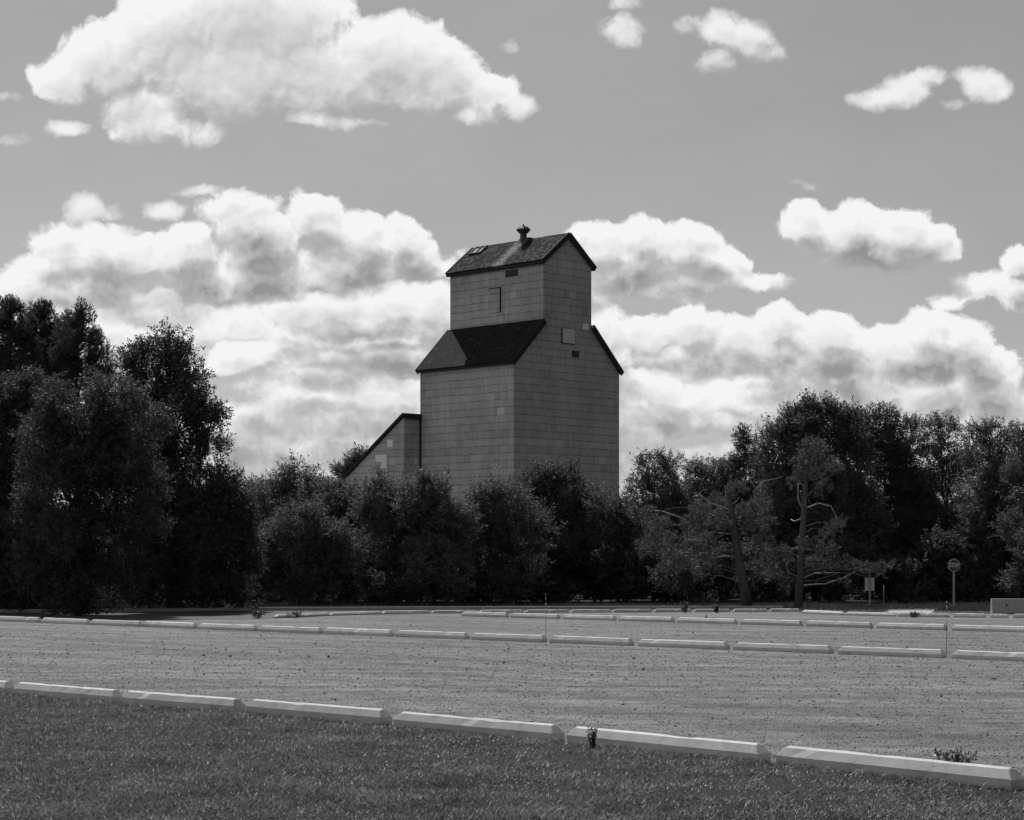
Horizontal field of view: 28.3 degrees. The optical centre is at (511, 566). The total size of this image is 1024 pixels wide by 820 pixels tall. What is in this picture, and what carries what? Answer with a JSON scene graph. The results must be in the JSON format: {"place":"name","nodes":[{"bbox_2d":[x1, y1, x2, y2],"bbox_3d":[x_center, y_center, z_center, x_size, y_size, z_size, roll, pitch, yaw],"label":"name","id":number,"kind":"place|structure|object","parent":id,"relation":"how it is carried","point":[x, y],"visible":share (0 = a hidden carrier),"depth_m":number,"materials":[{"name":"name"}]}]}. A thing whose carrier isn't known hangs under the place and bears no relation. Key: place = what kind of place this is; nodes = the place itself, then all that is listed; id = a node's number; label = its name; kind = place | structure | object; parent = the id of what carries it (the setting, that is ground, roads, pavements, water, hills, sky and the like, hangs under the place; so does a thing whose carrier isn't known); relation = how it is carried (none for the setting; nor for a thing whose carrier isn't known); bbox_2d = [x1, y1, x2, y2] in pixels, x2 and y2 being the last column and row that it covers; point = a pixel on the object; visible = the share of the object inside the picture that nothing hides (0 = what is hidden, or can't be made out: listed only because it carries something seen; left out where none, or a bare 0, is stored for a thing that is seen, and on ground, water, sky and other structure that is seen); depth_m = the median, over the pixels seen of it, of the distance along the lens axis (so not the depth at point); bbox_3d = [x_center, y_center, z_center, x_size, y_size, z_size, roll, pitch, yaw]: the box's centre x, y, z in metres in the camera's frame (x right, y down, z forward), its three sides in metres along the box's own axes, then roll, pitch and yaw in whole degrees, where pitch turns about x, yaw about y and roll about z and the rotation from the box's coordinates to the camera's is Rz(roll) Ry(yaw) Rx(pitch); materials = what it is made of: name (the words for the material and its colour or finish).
{"place":"outdoors","nodes":[
{"label":"outdoors","id":0,"kind":"place"},
{"bbox_2d":[0,608,937,620],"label":"road","id":1,"kind":"structure","parent":0,"point":[182,616],"depth_m":66.87,"materials":[{"name":"grey asphalt"}]},
{"bbox_2d":[251,609,265,618],"bbox_3d":[-7.829,1.465,62.796,0.435,0.361,0.296,0,0,0],"label":"weed","id":2,"kind":"object","parent":1,"relation":"on","point":[255,613],"visible":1,"depth_m":62.79,"materials":[{"name":"black plant"}]},
{"bbox_2d":[286,610,303,617],"bbox_3d":[-6.764,1.503,63.501,0.505,0.284,0.628,0,0,-37],"label":"weed","id":3,"kind":"object","parent":1,"relation":"on","point":[296,615],"visible":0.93,"depth_m":63.52,"materials":[{"name":"black plant"}]},
{"bbox_2d":[273,612,329,617],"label":"parking stop","id":4,"kind":"object","parent":1,"relation":"on","point":[304,615],"visible":0.88,"depth_m":64.77,"materials":[{"name":"concrete"}]},
{"bbox_2d":[330,611,381,615],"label":"parking stop","id":5,"kind":"object","parent":1,"relation":"on","point":[355,613],"visible":0.9,"depth_m":66.94,"materials":[{"name":"concrete"}]},
{"bbox_2d":[432,610,476,613],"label":"parking stop","id":6,"kind":"object","parent":1,"relation":"on","point":[446,611],"visible":0.88,"depth_m":69.37,"materials":[{"name":"concrete"}]},
{"bbox_2d":[480,610,523,612],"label":"parking stop","id":7,"kind":"object","parent":1,"relation":"on","point":[513,611],"visible":0.7,"depth_m":69.97,"materials":[{"name":"concrete"}]},
{"bbox_2d":[526,609,568,612],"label":"parking stop","id":8,"kind":"object","parent":1,"relation":"on","point":[547,611],"visible":0.86,"depth_m":70.35,"materials":[{"name":"concrete"}]},
{"bbox_2d":[571,609,610,612],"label":"parking stop","id":9,"kind":"object","parent":1,"relation":"on","point":[590,611],"visible":0.94,"depth_m":70.66,"materials":[{"name":"concrete"}]},
{"bbox_2d":[613,609,651,612],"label":"parking stop","id":10,"kind":"object","parent":1,"relation":"on","point":[631,610],"visible":1,"depth_m":70.93,"materials":[{"name":"concrete"}]},
{"bbox_2d":[654,609,691,611],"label":"parking stop","id":11,"kind":"object","parent":1,"relation":"on","point":[668,610],"visible":0.88,"depth_m":71.16,"materials":[{"name":"concrete"}]},
{"bbox_2d":[694,609,730,611],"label":"parking stop","id":12,"kind":"object","parent":1,"relation":"on","point":[710,610],"visible":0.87,"depth_m":71.35,"materials":[{"name":"concrete"}]},
{"bbox_2d":[733,609,767,611],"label":"parking stop","id":13,"kind":"object","parent":1,"relation":"on","point":[749,610],"visible":0.88,"depth_m":71.55,"materials":[{"name":"concrete"}]},
{"bbox_2d":[770,608,798,611],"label":"parking stop","id":14,"kind":"object","parent":1,"relation":"on","point":[783,610],"visible":0.91,"depth_m":71.69,"materials":[{"name":"concrete"}]},
{"bbox_2d":[0,612,1023,789],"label":"gravel lot","id":15,"kind":"structure","parent":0,"point":[442,622],"depth_m":30.72,"materials":[{"name":"grey gravel"}]},
{"bbox_2d":[0,680,14,692],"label":"parking stop","id":16,"kind":"object","parent":15,"relation":"on","point":[6,686],"visible":0.81,"depth_m":25.80,"materials":[{"name":"concrete"}]},
{"bbox_2d":[0,616,41,622],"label":"parking stop","id":17,"kind":"object","parent":15,"relation":"on","point":[20,619],"visible":0.99,"depth_m":58.66,"materials":[{"name":"concrete"}]},
{"bbox_2d":[41,618,89,624],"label":"parking stop","id":18,"kind":"object","parent":15,"relation":"on","point":[66,621],"visible":0.98,"depth_m":56.85,"materials":[{"name":"concrete"}]},
{"bbox_2d":[90,619,142,626],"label":"parking stop","id":19,"kind":"object","parent":15,"relation":"on","point":[117,623],"visible":0.95,"depth_m":54.93,"materials":[{"name":"concrete"}]},
{"bbox_2d":[143,621,197,628],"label":"parking stop","id":20,"kind":"object","parent":15,"relation":"on","point":[160,624],"visible":0.98,"depth_m":53.04,"materials":[{"name":"concrete"}]},
{"bbox_2d":[122,690,244,712],"bbox_3d":[-3.746,1.525,23.062,2.104,0.159,0.167,0,0,44],"label":"parking stop","id":21,"kind":"object","parent":15,"relation":"on","point":[171,700],"visible":0.92,"depth_m":22.94,"materials":[{"name":"concrete"}]},
{"bbox_2d":[198,623,258,630],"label":"parking stop","id":22,"kind":"object","parent":15,"relation":"on","point":[239,627],"visible":0.97,"depth_m":51.15,"materials":[{"name":"concrete"}]},
{"bbox_2d":[259,625,323,633],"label":"parking stop","id":23,"kind":"object","parent":15,"relation":"on","point":[290,629],"visible":0.94,"depth_m":49.25,"materials":[{"name":"concrete"}]},
{"bbox_2d":[246,699,391,724],"bbox_3d":[-2.060,1.521,21.399,0.167,0.159,2.231,1,0,-45],"label":"parking stop","id":24,"kind":"object","parent":15,"relation":"on","point":[339,713],"visible":0.94,"depth_m":21.23,"materials":[{"name":"concrete"}]},
{"bbox_2d":[324,627,394,636],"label":"parking stop","id":25,"kind":"object","parent":15,"relation":"on","point":[359,631],"visible":1,"depth_m":47.33,"materials":[{"name":"concrete"}]},
{"bbox_2d":[382,610,429,613],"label":"parking stop","id":26,"kind":"object","parent":15,"relation":"on","point":[409,612],"visible":0.97,"depth_m":68.65,"materials":[{"name":"concrete"}]},
{"bbox_2d":[395,630,469,638],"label":"parking stop","id":27,"kind":"object","parent":15,"relation":"on","point":[431,634],"visible":0.99,"depth_m":45.46,"materials":[{"name":"concrete"}]},
{"bbox_2d":[393,711,564,740],"bbox_3d":[-0.353,1.531,19.581,0.167,0.159,2.352,0,0,-42],"label":"parking stop","id":28,"kind":"object","parent":15,"relation":"on","point":[531,730],"visible":0.91,"depth_m":19.42,"materials":[{"name":"concrete"}]},
{"bbox_2d":[461,612,508,617],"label":"parking stop","id":29,"kind":"object","parent":15,"relation":"on","point":[488,614],"visible":0.98,"depth_m":64.51,"materials":[{"name":"concrete"}]},
{"bbox_2d":[471,633,546,641],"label":"parking stop","id":30,"kind":"object","parent":15,"relation":"on","point":[510,637],"visible":0.98,"depth_m":43.61,"materials":[{"name":"concrete"}]},
{"bbox_2d":[510,613,560,618],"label":"parking stop","id":31,"kind":"object","parent":15,"relation":"on","point":[534,615],"visible":0.96,"depth_m":62.74,"materials":[{"name":"concrete"}]},
{"bbox_2d":[562,614,616,620],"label":"parking stop","id":32,"kind":"object","parent":15,"relation":"on","point":[592,617],"visible":0.98,"depth_m":60.87,"materials":[{"name":"concrete"}]},
{"bbox_2d":[549,635,633,645],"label":"parking stop","id":33,"kind":"object","parent":15,"relation":"on","point":[591,640],"visible":1,"depth_m":41.80,"materials":[{"name":"concrete"}]},
{"bbox_2d":[618,616,674,621],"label":"parking stop","id":34,"kind":"object","parent":15,"relation":"on","point":[646,618],"visible":0.96,"depth_m":59.07,"materials":[{"name":"concrete"}]},
{"bbox_2d":[567,726,770,761],"bbox_3d":[1.315,1.530,17.620,0.167,0.159,2.392,0,0,-39],"label":"parking stop","id":35,"kind":"object","parent":15,"relation":"on","point":[661,742],"visible":0.84,"depth_m":17.45,"materials":[{"name":"concrete"}]},
{"bbox_2d":[637,639,729,649],"bbox_3d":[3.363,1.528,40.070,0.166,0.159,2.311,0,0,-43],"label":"parking stop","id":36,"kind":"object","parent":15,"relation":"on","point":[722,645],"visible":0.99,"depth_m":39.94,"materials":[{"name":"concrete"}]},
{"bbox_2d":[679,601,687,612],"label":"weed","id":37,"kind":"object","parent":15,"relation":"on","point":[684,608],"visible":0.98,"depth_m":70.13,"materials":[{"name":"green plant"}]},
{"bbox_2d":[677,617,737,623],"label":"parking stop","id":38,"kind":"object","parent":15,"relation":"on","point":[706,620],"visible":0.95,"depth_m":57.24,"materials":[{"name":"concrete"}]},
{"bbox_2d":[710,604,718,612],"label":"weed","id":39,"kind":"object","parent":15,"relation":"on","point":[716,608],"visible":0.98,"depth_m":70.10,"materials":[{"name":"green plant"}]},
{"bbox_2d":[740,619,802,625],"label":"parking stop","id":40,"kind":"object","parent":15,"relation":"on","point":[772,622],"visible":0.97,"depth_m":55.41,"materials":[{"name":"concrete"}]},
{"bbox_2d":[733,642,833,653],"bbox_3d":[5.088,1.530,38.235,0.167,0.159,2.286,0,0,-44],"label":"parking stop","id":41,"kind":"object","parent":15,"relation":"on","point":[804,648],"visible":0.98,"depth_m":38.12,"materials":[{"name":"concrete"}]},
{"bbox_2d":[802,610,844,614],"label":"parking stop","id":42,"kind":"object","parent":15,"relation":"on","point":[823,612],"visible":0.96,"depth_m":68.17,"materials":[{"name":"concrete"}]},
{"bbox_2d":[806,620,873,627],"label":"parking stop","id":43,"kind":"object","parent":15,"relation":"on","point":[812,623],"visible":0.99,"depth_m":53.62,"materials":[{"name":"concrete"}]},
{"bbox_2d":[798,608,887,612],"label":"grass mound","id":44,"kind":"object","parent":15,"relation":"on","point":[845,611],"depth_m":71.11,"materials":[{"name":"grey plant"}]},
{"bbox_2d":[844,612,895,616],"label":"parking stop","id":45,"kind":"object","parent":15,"relation":"on","point":[870,614],"visible":0.95,"depth_m":65.93,"materials":[{"name":"concrete"}]},
{"bbox_2d":[838,646,946,657],"bbox_3d":[6.791,1.531,36.421,0.167,0.159,2.251,0,0,-44],"label":"parking stop","id":46,"kind":"object","parent":15,"relation":"on","point":[900,652],"visible":0.94,"depth_m":36.31,"materials":[{"name":"concrete"}]},
{"bbox_2d":[776,746,1023,790],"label":"parking stop","id":47,"kind":"object","parent":15,"relation":"on","point":[990,776],"visible":0.9,"depth_m":15.38,"materials":[{"name":"concrete"}]},
{"bbox_2d":[876,623,947,629],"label":"parking stop","id":48,"kind":"object","parent":15,"relation":"on","point":[916,626],"visible":0.96,"depth_m":51.83,"materials":[{"name":"concrete"}]},
{"bbox_2d":[908,611,921,617],"bbox_3d":[12.665,1.501,63.921,0.357,0.233,0.322,0,0,-34],"label":"weed","id":49,"kind":"object","parent":15,"relation":"on","point":[913,614],"visible":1,"depth_m":63.89,"materials":[{"name":"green plant"}]},
{"bbox_2d":[898,612,949,616],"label":"parking stop","id":50,"kind":"object","parent":15,"relation":"on","point":[902,614],"visible":0.81,"depth_m":64.47,"materials":[{"name":"concrete"}]},
{"bbox_2d":[946,601,946,653],"bbox_3d":[7.646,1.112,35.762,0.018,1.017,0.013,0,0,0],"label":"marker rod","id":51,"kind":"object","parent":15,"relation":"on","point":[946,621],"visible":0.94,"depth_m":35.76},
{"bbox_2d":[932,746,978,762],"bbox_3d":[3.482,1.504,15.916,0.350,0.216,0.266,0,0,0],"label":"weed","id":52,"kind":"object","parent":15,"relation":"on","point":[956,758],"visible":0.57,"depth_m":15.94,"materials":[{"name":"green plant"}]},
{"bbox_2d":[931,609,989,613],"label":"grass mound","id":53,"kind":"object","parent":15,"relation":"on","point":[981,612],"depth_m":69.48,"materials":[{"name":"grey plant"}]},
{"bbox_2d":[954,613,985,617],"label":"parking stop","id":54,"kind":"object","parent":15,"relation":"on","point":[971,615],"visible":1,"depth_m":63.80,"materials":[{"name":"concrete"}]},
{"bbox_2d":[951,650,1023,660],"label":"parking stop","id":55,"kind":"object","parent":15,"relation":"on","point":[990,655],"visible":0.93,"depth_m":34.85,"materials":[{"name":"concrete"}]},
{"bbox_2d":[951,625,1023,632],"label":"parking stop","id":56,"kind":"object","parent":15,"relation":"on","point":[986,628],"visible":0.9,"depth_m":50.07,"materials":[{"name":"concrete"}]},
{"bbox_2d":[990,614,1008,617],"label":"parking stop","id":57,"kind":"object","parent":15,"relation":"on","point":[999,616],"visible":0.82,"depth_m":63.39,"materials":[{"name":"concrete"}]},
{"bbox_2d":[990,599,1023,613],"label":"concrete barrier","id":58,"kind":"object","parent":15,"relation":"on","point":[1006,606],"visible":0.98,"depth_m":68.41,"materials":[{"name":"grey concrete"}]},
{"bbox_2d":[1013,614,1023,617],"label":"parking stop","id":59,"kind":"object","parent":15,"relation":"on","point":[1018,616],"visible":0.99,"depth_m":63.15,"materials":[{"name":"concrete"}]},
{"bbox_2d":[0,691,1023,819],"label":"lawn","id":60,"kind":"structure","parent":0,"point":[582,760],"depth_m":15.69,"materials":[{"name":"plant"}]},
{"bbox_2d":[13,682,122,702],"bbox_3d":[-5.430,1.528,24.794,0.167,0.159,2.337,0,0,-43],"label":"parking stop","id":61,"kind":"object","parent":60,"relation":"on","point":[84,693],"visible":0.88,"depth_m":24.64,"materials":[{"name":"concrete"}]},
{"bbox_2d":[23,692,1015,790],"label":"dry clippings","id":62,"kind":"object","parent":60,"relation":"on","point":[518,739],"visible":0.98,"depth_m":18.71,"materials":[{"name":"plant"}]},
{"bbox_2d":[586,727,597,748],"bbox_3d":[0.704,1.509,17.913,0.112,0.212,0.082,0,0,0],"label":"weed","id":63,"kind":"object","parent":60,"relation":"on","point":[593,735],"visible":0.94,"depth_m":17.91,"materials":[{"name":"black plant"}]},
{"bbox_2d":[0,0,1023,564],"label":"sky","id":64,"kind":"structure","parent":0,"point":[769,201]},
{"bbox_2d":[10,570,1022,790],"bbox_3d":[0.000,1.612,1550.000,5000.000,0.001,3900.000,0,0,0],"label":"ground","id":65,"kind":"structure","parent":0,"point":[737,600],"depth_m":93.93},
{"bbox_2d":[0,293,47,527],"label":"pine tree","id":66,"kind":"object","parent":65,"relation":"on","point":[17,333],"visible":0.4,"depth_m":83.58,"materials":[{"name":"black plant"}]},
{"bbox_2d":[0,361,61,611],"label":"broadleaf tree","id":67,"kind":"object","parent":65,"relation":"on","point":[19,384],"visible":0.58,"depth_m":70.56,"materials":[{"name":"black plant"}]},
{"bbox_2d":[18,295,83,536],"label":"pine tree","id":68,"kind":"object","parent":65,"relation":"on","point":[42,328],"visible":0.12,"depth_m":85.50,"materials":[{"name":"black plant"}]},
{"bbox_2d":[23,296,122,575],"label":"pine tree","id":69,"kind":"object","parent":65,"relation":"on","point":[65,345],"visible":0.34,"depth_m":83.47,"materials":[{"name":"black plant"}]},
{"bbox_2d":[0,361,181,614],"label":"broadleaf tree","id":70,"kind":"object","parent":65,"relation":"on","point":[104,460],"visible":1,"depth_m":66.47,"materials":[{"name":"black plant"}]},
{"bbox_2d":[100,316,269,609],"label":"broadleaf tree","id":71,"kind":"object","parent":65,"relation":"on","point":[212,514],"visible":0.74,"depth_m":73.31,"materials":[{"name":"black plant"}]},
{"bbox_2d":[229,472,294,601],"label":"tree","id":72,"kind":"object","parent":65,"relation":"on","point":[265,512],"visible":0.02,"depth_m":93.19,"materials":[{"name":"black plant"}]},
{"bbox_2d":[249,449,361,600],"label":"tree","id":73,"kind":"object","parent":65,"relation":"on","point":[286,486],"visible":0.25,"depth_m":91.65,"materials":[{"name":"black plant"}]},
{"bbox_2d":[233,487,381,605],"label":"bush","id":74,"kind":"object","parent":65,"relation":"on","point":[305,568],"visible":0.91,"depth_m":83.50,"materials":[{"name":"black plant"}]},
{"bbox_2d":[325,441,369,480],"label":"tree","id":75,"kind":"object","parent":65,"relation":"on","point":[340,469],"visible":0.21,"depth_m":151.60,"materials":[{"name":"grey plant"}]},
{"bbox_2d":[300,473,400,601],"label":"tree","id":76,"kind":"object","parent":65,"relation":"on","point":[336,498],"visible":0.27,"depth_m":89.43,"materials":[{"name":"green plant"}]},
{"bbox_2d":[0,606,782,612],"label":"kerb","id":77,"kind":"structure","parent":65,"relation":"on","point":[399,608],"depth_m":74.80,"materials":[{"name":"concrete"}]},
{"bbox_2d":[346,464,442,602],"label":"tree","id":78,"kind":"object","parent":65,"relation":"on","point":[389,539],"visible":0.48,"depth_m":86.20,"materials":[{"name":"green plant"}]},
{"bbox_2d":[377,464,487,604],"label":"tree","id":79,"kind":"object","parent":65,"relation":"on","point":[443,523],"visible":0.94,"depth_m":84.44,"materials":[{"name":"black plant"}]},
{"bbox_2d":[338,224,623,509],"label":"grain elevator","id":80,"kind":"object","parent":65,"relation":"on","point":[518,363],"visible":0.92,"depth_m":139.08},
{"bbox_2d":[489,287,500,312],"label":"loft door","id":81,"kind":"structure","parent":80,"relation":"in","point":[494,293],"depth_m":140.20,"materials":[{"name":"grey wood"}]},
{"bbox_2d":[9,597,990,611],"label":"verge grass","id":82,"kind":"structure","parent":65,"relation":"on","point":[976,606],"depth_m":82.22,"materials":[{"name":"grey plant"}]},
{"bbox_2d":[453,467,569,603],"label":"tree","id":83,"kind":"object","parent":65,"relation":"on","point":[502,522],"visible":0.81,"depth_m":86.73,"materials":[{"name":"black plant"}]},
{"bbox_2d":[8,494,1023,606],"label":"undergrowth","id":84,"kind":"object","parent":65,"relation":"on","point":[920,579],"visible":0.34,"depth_m":90.14,"materials":[{"name":"black plant"}]},
{"bbox_2d":[498,454,624,600],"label":"tree","id":85,"kind":"object","parent":65,"relation":"on","point":[552,485],"visible":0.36,"depth_m":91.67,"materials":[{"name":"black plant"}]},
{"bbox_2d":[566,483,654,601],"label":"tree","id":86,"kind":"object","parent":65,"relation":"on","point":[616,527],"visible":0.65,"depth_m":89.73,"materials":[{"name":"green plant"}]},
{"bbox_2d":[615,445,701,599],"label":"broadleaf tree","id":87,"kind":"object","parent":65,"relation":"on","point":[676,496],"visible":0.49,"depth_m":96.89,"materials":[{"name":"black plant"}]},
{"bbox_2d":[633,477,780,605],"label":"pine tree","id":88,"kind":"object","parent":65,"relation":"on","point":[742,580],"visible":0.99,"depth_m":79.84,"materials":[{"name":"grey plant"}]},
{"bbox_2d":[677,453,761,598],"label":"broadleaf tree","id":89,"kind":"object","parent":65,"relation":"on","point":[704,472],"visible":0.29,"depth_m":98.52,"materials":[{"name":"black plant"}]},
{"bbox_2d":[720,421,796,597],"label":"broadleaf tree","id":90,"kind":"object","parent":65,"relation":"on","point":[737,461],"visible":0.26,"depth_m":99.51,"materials":[{"name":"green plant"}]},
{"bbox_2d":[738,386,900,601],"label":"broadleaf tree","id":91,"kind":"object","parent":65,"relation":"on","point":[808,420],"visible":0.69,"depth_m":93.39,"materials":[{"name":"black plant"}]},
{"bbox_2d":[759,436,901,606],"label":"pine tree","id":92,"kind":"object","parent":65,"relation":"on","point":[802,541],"visible":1,"depth_m":78.91,"materials":[{"name":"grey plant"}]},
{"bbox_2d":[865,575,873,605],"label":"notice sign","id":93,"kind":"object","parent":65,"relation":"on","point":[869,584],"visible":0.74,"depth_m":79.42,"materials":[{"name":"metal"}]},
{"bbox_2d":[850,395,954,599],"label":"broadleaf tree","id":94,"kind":"object","parent":65,"relation":"on","point":[904,475],"visible":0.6,"depth_m":96.50,"materials":[{"name":"black plant"}]},
{"bbox_2d":[915,409,979,567],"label":"broadleaf tree","id":95,"kind":"object","parent":65,"relation":"on","point":[944,459],"visible":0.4,"depth_m":97.46,"materials":[{"name":"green plant"}]},
{"bbox_2d":[948,559,959,606],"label":"stop sign","id":96,"kind":"object","parent":65,"relation":"on","point":[953,565],"visible":0.99,"depth_m":76.57,"materials":[{"name":"metal"}]},
{"bbox_2d":[946,415,1023,601],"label":"broadleaf tree","id":97,"kind":"object","parent":65,"relation":"on","point":[987,485],"visible":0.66,"depth_m":92.14,"materials":[{"name":"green plant"}]},
{"bbox_2d":[988,423,1023,596],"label":"broadleaf tree","id":98,"kind":"object","parent":65,"relation":"on","point":[1015,521],"visible":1,"depth_m":88.33,"materials":[{"name":"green plant"}]},
{"bbox_2d":[886,610,932,612],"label":"driveway","id":99,"kind":"structure","parent":0,"point":[910,611],"depth_m":72.28,"materials":[{"name":"concrete"}]}
]}

